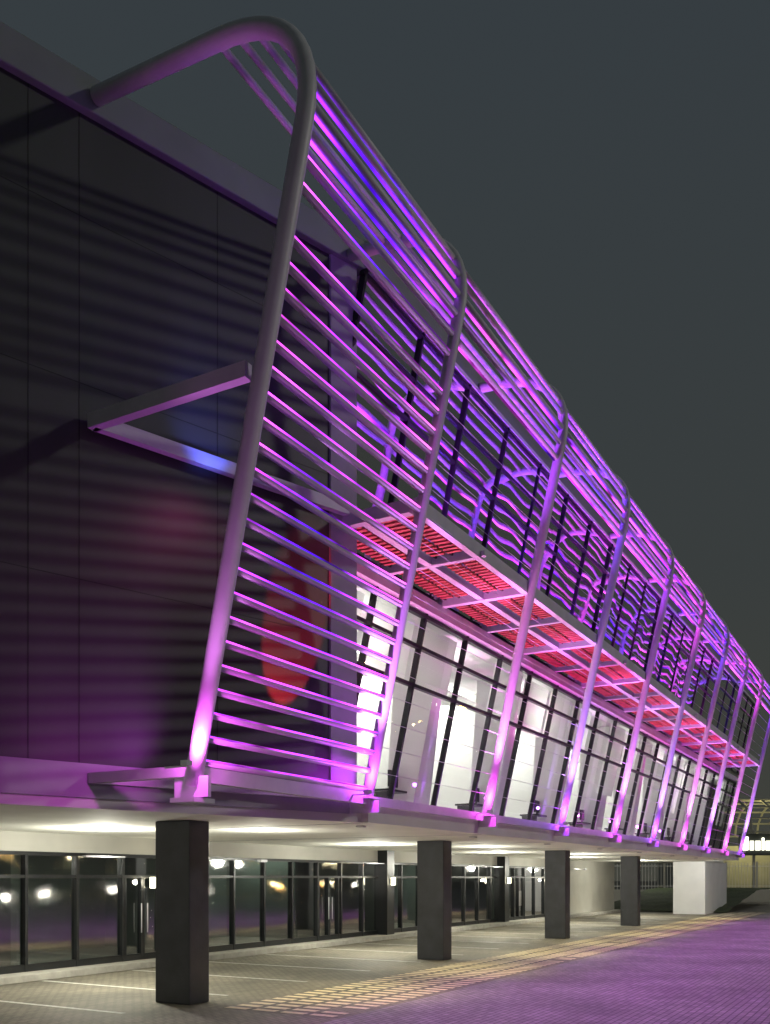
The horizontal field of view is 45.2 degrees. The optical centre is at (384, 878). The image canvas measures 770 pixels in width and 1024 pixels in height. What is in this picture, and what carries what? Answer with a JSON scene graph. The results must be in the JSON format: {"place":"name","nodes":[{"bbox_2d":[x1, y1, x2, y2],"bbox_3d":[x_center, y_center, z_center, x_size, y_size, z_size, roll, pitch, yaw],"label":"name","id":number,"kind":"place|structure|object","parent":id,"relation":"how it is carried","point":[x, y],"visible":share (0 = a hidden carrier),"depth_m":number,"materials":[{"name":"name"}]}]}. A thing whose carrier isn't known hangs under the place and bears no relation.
{"place":"outdoors","nodes":[
{"label":"outdoors","id":0,"kind":"place"},
{"bbox_2d":[0,67,328,781],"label":"cladding wall","id":1,"kind":"structure","parent":0,"point":[148,518],"depth_m":13.19,"materials":[{"name":"black metal"}]},
{"bbox_2d":[0,84,328,768],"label":"cladding seams","id":2,"kind":"object","parent":1,"relation":"attached to","point":[79,382],"visible":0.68,"depth_m":12.68,"materials":[{"name":"black metal"}]},
{"bbox_2d":[0,881,769,1023],"bbox_3d":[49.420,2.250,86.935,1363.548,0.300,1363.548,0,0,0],"label":"ground","id":3,"kind":"structure","parent":0,"point":[134,1005],"depth_m":19.51,"materials":[{"name":"grey concrete"}]},
{"bbox_2d":[0,850,544,974],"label":"storefront frames","id":4,"kind":"structure","parent":3,"relation":"on","point":[383,903],"depth_m":27.81,"materials":[{"name":"black metal"}]},
{"bbox_2d":[147,879,507,885],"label":"wall lamp backs","id":5,"kind":"structure","parent":4,"relation":"attached to","point":[148,882],"depth_m":22.30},
{"bbox_2d":[150,877,510,887],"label":"wall lamps","id":6,"kind":"object","parent":4,"relation":"attached to","point":[153,882],"depth_m":22.25,"materials":[{"name":"white glass"}]},
{"bbox_2d":[141,891,519,932],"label":"door handles","id":7,"kind":"object","parent":4,"relation":"attached to","point":[328,911],"depth_m":25.65,"materials":[{"name":"white paint"}]},
{"bbox_2d":[0,831,613,913],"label":"bulkhead wall","id":8,"kind":"structure","parent":3,"relation":"on","point":[592,888],"depth_m":27.88,"materials":[{"name":"white paint"}]},
{"bbox_2d":[0,854,510,965],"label":"shop interior","id":9,"kind":"object","parent":8,"relation":"attached to","point":[49,919],"visible":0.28,"depth_m":26.37,"materials":[{"name":"black glass"}]},
{"bbox_2d":[0,793,738,863],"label":"floor slab","id":10,"kind":"structure","parent":8,"relation":"on","point":[60,814],"depth_m":18.65,"materials":[{"name":"grey concrete"}]},
{"bbox_2d":[0,756,349,813],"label":"slab edge band","id":11,"kind":"object","parent":10,"relation":"attached to","point":[28,776],"visible":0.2,"depth_m":12.70,"materials":[{"name":"grey paint"}]},
{"bbox_2d":[329,254,356,790],"bbox_3d":[-1.602,-5.920,16.338,2.301,9.200,0.549,0,0,33],"label":"end pilaster","id":12,"kind":"object","parent":10,"relation":"on","point":[344,273],"visible":0.14,"depth_m":15.73,"materials":[{"name":"grey paint"}]},
{"bbox_2d":[59,823,673,859],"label":"soffit joints","id":13,"kind":"object","parent":10,"relation":"on","point":[404,836],"visible":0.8,"depth_m":23.59,"materials":[{"name":"grey paint"}]},
{"bbox_2d":[82,826,673,870],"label":"undercroft luminaires","id":14,"kind":"object","parent":10,"relation":"attached to","point":[266,860],"visible":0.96,"depth_m":18.45,"materials":[{"name":"glowing white light diffuser"}]},
{"bbox_2d":[88,360,758,854],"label":"canopy beams","id":15,"kind":"structure","parent":10,"relation":"on","point":[110,420],"depth_m":17.63,"materials":[{"name":"metal"}]},
{"bbox_2d":[164,550,745,852],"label":"flood fixtures","id":16,"kind":"object","parent":15,"relation":"attached to","point":[185,763],"visible":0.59,"depth_m":17.18,"materials":[{"name":"white paint"}]},
{"bbox_2d":[359,523,687,721],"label":"canopy slat bearers","id":17,"kind":"object","parent":15,"relation":"attached to","point":[435,557],"visible":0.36,"depth_m":19.15,"materials":[{"name":"metal"}]},
{"bbox_2d":[357,515,753,764],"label":"canopy slats","id":18,"kind":"object","parent":17,"relation":"on","point":[446,545],"visible":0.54,"depth_m":21.16,"materials":[{"name":"red metal"}]},
{"bbox_2d":[378,382,767,843],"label":"steel cables","id":19,"kind":"object","parent":15,"relation":"attached to","point":[553,654],"visible":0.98,"depth_m":20.61,"materials":[{"name":"metal"}]},
{"bbox_2d":[90,15,769,855],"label":"curved tube frames","id":20,"kind":"structure","parent":10,"relation":"on","point":[290,37],"depth_m":14.66,"materials":[{"name":"white paint"}]},
{"bbox_2d":[205,41,769,790],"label":"louvre slats","id":21,"kind":"object","parent":20,"relation":"attached to","point":[357,133],"visible":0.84,"depth_m":13.46,"materials":[{"name":"white paint"}]},
{"bbox_2d":[206,81,769,787],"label":"led strips","id":22,"kind":"object","parent":21,"relation":"attached to","point":[338,147],"visible":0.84,"depth_m":13.14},
{"bbox_2d":[170,775,744,857],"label":"base plates","id":23,"kind":"object","parent":10,"relation":"on","point":[187,794],"visible":0.66,"depth_m":11.95,"materials":[{"name":"white paint"}]},
{"bbox_2d":[374,770,693,843],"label":"office desks","id":24,"kind":"object","parent":10,"relation":"on","point":[382,793],"visible":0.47,"depth_m":30.30,"materials":[{"name":"metal"}]},
{"bbox_2d":[357,586,731,784],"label":"interior walls","id":25,"kind":"structure","parent":10,"relation":"on","point":[468,685],"depth_m":25.52,"materials":[{"name":"white paint"}]},
{"bbox_2d":[357,651,517,716],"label":"ceiling light troughs","id":26,"kind":"object","parent":25,"relation":"attached to","point":[462,694],"visible":0.05,"depth_m":28.29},
{"bbox_2d":[357,554,689,749],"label":"ceiling","id":27,"kind":"structure","parent":25,"relation":"on","point":[470,620],"depth_m":31.20,"materials":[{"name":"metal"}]},
{"bbox_2d":[357,590,735,825],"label":"roller blinds","id":28,"kind":"object","parent":25,"relation":"attached to","point":[433,673],"visible":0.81,"depth_m":25.68,"materials":[{"name":"white fabric"}]},
{"bbox_2d":[351,268,754,848],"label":"window mullions","id":29,"kind":"object","parent":25,"relation":"on","point":[417,646],"depth_m":24.41,"materials":[{"name":"metal"}]},
{"bbox_2d":[357,280,754,776],"bbox_3d":[10.921,-8.250,36.548,0.976,4.300,47.000,0,0,30],"label":"glass","id":30,"kind":"object","parent":29,"relation":"in","point":[478,426],"visible":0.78,"depth_m":22.32,"materials":[{"name":"glass"}]},
{"bbox_2d":[0,909,619,984],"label":"kerb","id":31,"kind":"structure","parent":3,"relation":"on","point":[29,976],"depth_m":24.74,"materials":[{"name":"concrete"}]},
{"bbox_2d":[0,917,680,1013],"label":"parking bay lines","id":32,"kind":"object","parent":3,"relation":"on","point":[261,978],"visible":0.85,"depth_m":20.72,"materials":[{"name":"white paint"}]},
{"bbox_2d":[156,820,639,1004],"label":"concrete columns","id":33,"kind":"structure","parent":3,"relation":"on","point":[182,911],"depth_m":15.59,"materials":[{"name":"paint"}]},
{"bbox_2d":[224,912,756,1016],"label":"tactile paving","id":34,"kind":"structure","parent":3,"relation":"on","point":[551,956],"depth_m":19.64,"materials":[{"name":"yellow tile"}]},
{"bbox_2d":[614,887,769,911],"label":"grass","id":35,"kind":"structure","parent":3,"relation":"on","point":[658,899],"depth_m":62.82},
{"bbox_2d":[614,862,769,901],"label":"palisade fence","id":36,"kind":"object","parent":3,"relation":"on","point":[762,895],"visible":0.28,"depth_m":81.34,"materials":[{"name":"grey metal"}]},
{"bbox_2d":[673,862,726,913],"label":"end wall pier","id":37,"kind":"structure","parent":3,"relation":"on","point":[699,887],"depth_m":53.99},
{"bbox_2d":[695,752,723,848],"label":"walls","id":38,"kind":"structure","parent":3,"relation":"on","point":[719,834],"depth_m":58.08,"materials":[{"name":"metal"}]},
{"bbox_2d":[0,21,756,701],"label":"roof","id":39,"kind":"structure","parent":38,"relation":"attached to","point":[36,65],"depth_m":13.85,"materials":[{"name":"metal"}]},
{"bbox_2d":[357,272,759,708],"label":"eaves soffit","id":40,"kind":"structure","parent":39,"relation":"attached to","point":[488,403],"depth_m":22.86,"materials":[{"name":"metal"}]},
{"bbox_2d":[657,846,769,887],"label":"walls","id":41,"kind":"structure","parent":3,"relation":"on","point":[763,874],"depth_m":98.00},
{"bbox_2d":[0,0,769,880],"label":"sky","id":42,"kind":"structure","parent":0,"point":[599,170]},
{"bbox_2d":[357,642,711,845],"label":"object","id":43,"kind":"structure","parent":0,"point":[421,745],"depth_m":29.23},
{"bbox_2d":[320,913,769,1023],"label":"road","id":44,"kind":"structure","parent":0,"point":[719,974],"depth_m":17.07,"materials":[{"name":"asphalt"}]},
{"bbox_2d":[752,831,754,887],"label":"canopy posts","id":45,"kind":"object","parent":44,"relation":"on","point":[753,870],"visible":0.64,"depth_m":90.10,"materials":[{"name":"grey metal"}]},
{"bbox_2d":[724,799,769,836],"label":"vaulted canopy","id":46,"kind":"object","parent":45,"relation":"on","point":[745,806],"visible":0.63,"depth_m":95.90,"materials":[{"name":"yellow metal"}]},
{"bbox_2d":[739,834,769,854],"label":"sign board","id":47,"kind":"object","parent":45,"relation":"attached to","point":[756,837],"visible":0.6,"depth_m":89.70,"materials":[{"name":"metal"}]},
{"bbox_2d":[743,837,769,849],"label":"sign letters","id":48,"kind":"object","parent":47,"relation":"attached to","point":[757,845],"visible":0.94,"depth_m":89.50,"materials":[{"name":"white plastic"}]}
]}

